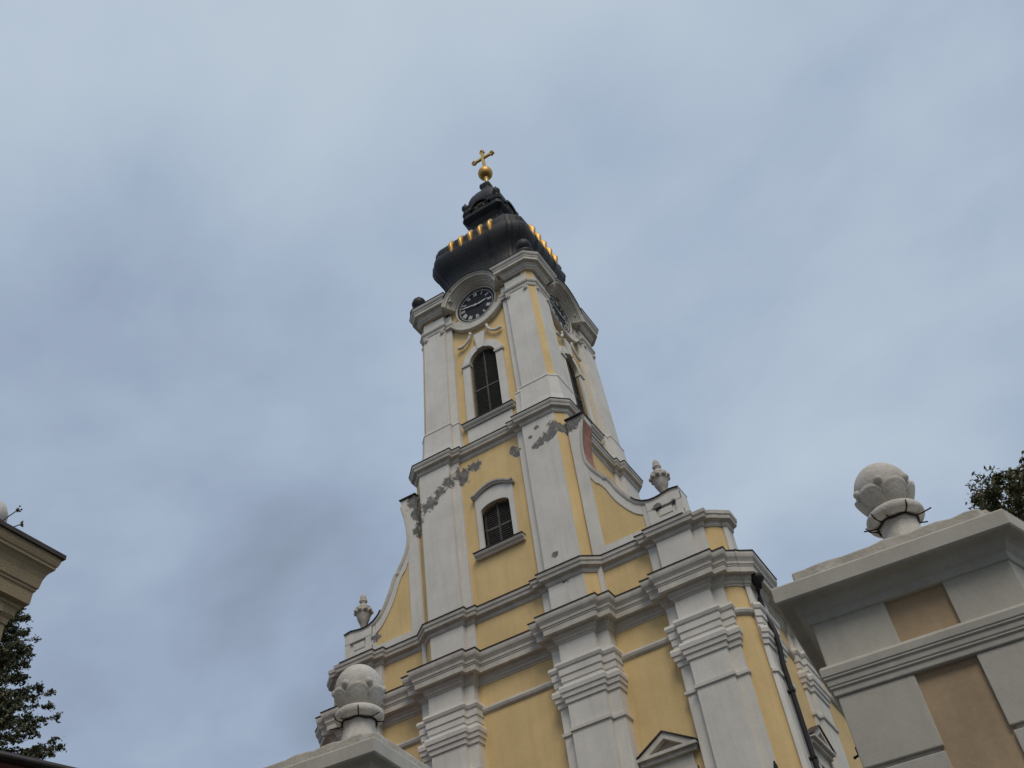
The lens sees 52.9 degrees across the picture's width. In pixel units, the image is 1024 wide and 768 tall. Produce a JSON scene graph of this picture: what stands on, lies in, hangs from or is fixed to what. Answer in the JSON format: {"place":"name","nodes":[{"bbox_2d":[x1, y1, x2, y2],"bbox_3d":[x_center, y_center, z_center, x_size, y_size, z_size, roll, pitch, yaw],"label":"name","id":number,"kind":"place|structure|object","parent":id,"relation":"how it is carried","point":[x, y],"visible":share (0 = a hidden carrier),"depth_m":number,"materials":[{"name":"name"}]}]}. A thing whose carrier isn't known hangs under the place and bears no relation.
{"place":"outdoors","nodes":[
{"label":"outdoors","id":0,"kind":"place"},
{"bbox_2d":[264,664,429,767],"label":"gate pier","id":1,"kind":"structure","parent":0,"point":[359,691],"depth_m":7.57,"materials":[{"name":"stone"}]},
{"bbox_2d":[0,0,1023,767],"label":"sky","id":2,"kind":"structure","parent":0,"point":[790,233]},
{"bbox_2d":[315,150,862,767],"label":"church","id":3,"kind":"structure","parent":0,"point":[561,594],"depth_m":26.47,"materials":[{"name":"yellow paint"}]},
{"bbox_2d":[461,330,515,442],"bbox_3d":[-0.805,0.105,32.905,1.886,5.050,0.534,-27,-47,18],"label":"belfry window","id":4,"kind":"structure","parent":3,"relation":"in","point":[494,403],"depth_m":32.92,"materials":[{"name":"white paint"}]},
{"bbox_2d":[470,477,525,561],"bbox_3d":[-0.411,3.720,28.902,1.600,2.365,0.450,-27,-47,18],"label":"tower window","id":5,"kind":"structure","parent":3,"relation":"in","point":[501,524],"depth_m":28.96,"materials":[{"name":"white paint"}]},
{"bbox_2d":[559,338,604,442],"bbox_3d":[2.144,0.363,33.653,0.534,5.050,1.886,-27,-47,18],"label":"belfry window","id":6,"kind":"structure","parent":3,"relation":"in","point":[566,352],"depth_m":34.15,"materials":[{"name":"white paint"}]},
{"bbox_2d":[636,730,699,767],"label":"pedimented window","id":7,"kind":"structure","parent":3,"relation":"in","point":[667,749],"depth_m":22.21,"materials":[{"name":"white paint"}]},
{"bbox_2d":[808,725,835,767],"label":"pedimented window","id":8,"kind":"structure","parent":3,"relation":"in","point":[825,753],"depth_m":22.88,"materials":[{"name":"white paint"}]},
{"label":"ground","id":9,"kind":"structure","parent":0,"visible":0},
{"bbox_2d":[0,501,66,640],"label":"gate portal","id":10,"kind":"object","parent":9,"relation":"on","point":[28,564],"visible":0.97,"depth_m":10.53,"materials":[{"name":"stone"}]},
{"bbox_2d":[3,505,22,520],"bbox_3d":[-5.186,1.368,10.628,0.209,0.216,0.060,-10,-44,1],"label":"weed","id":11,"kind":"object","parent":10,"relation":"on","point":[18,509],"visible":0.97,"depth_m":10.66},
{"bbox_2d":[0,608,66,759],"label":"spruce tree","id":12,"kind":"object","parent":9,"relation":"on","point":[10,658],"visible":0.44,"depth_m":26.16,"materials":[{"name":"green plant"}]},
{"bbox_2d":[0,750,75,767],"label":"house","id":13,"kind":"structure","parent":9,"relation":"on","point":[9,760],"depth_m":16.32,"materials":[{"name":"ceramic"}]},
{"bbox_2d":[771,462,1023,767],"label":"gate pier","id":14,"kind":"structure","parent":9,"relation":"on","point":[908,631],"depth_m":5.74,"materials":[{"name":"stone"}]},
{"bbox_2d":[965,450,1023,521],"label":"plum tree","id":15,"kind":"object","parent":9,"relation":"on","point":[990,496],"visible":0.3,"depth_m":26.11,"materials":[{"name":"green plant"}]}
]}

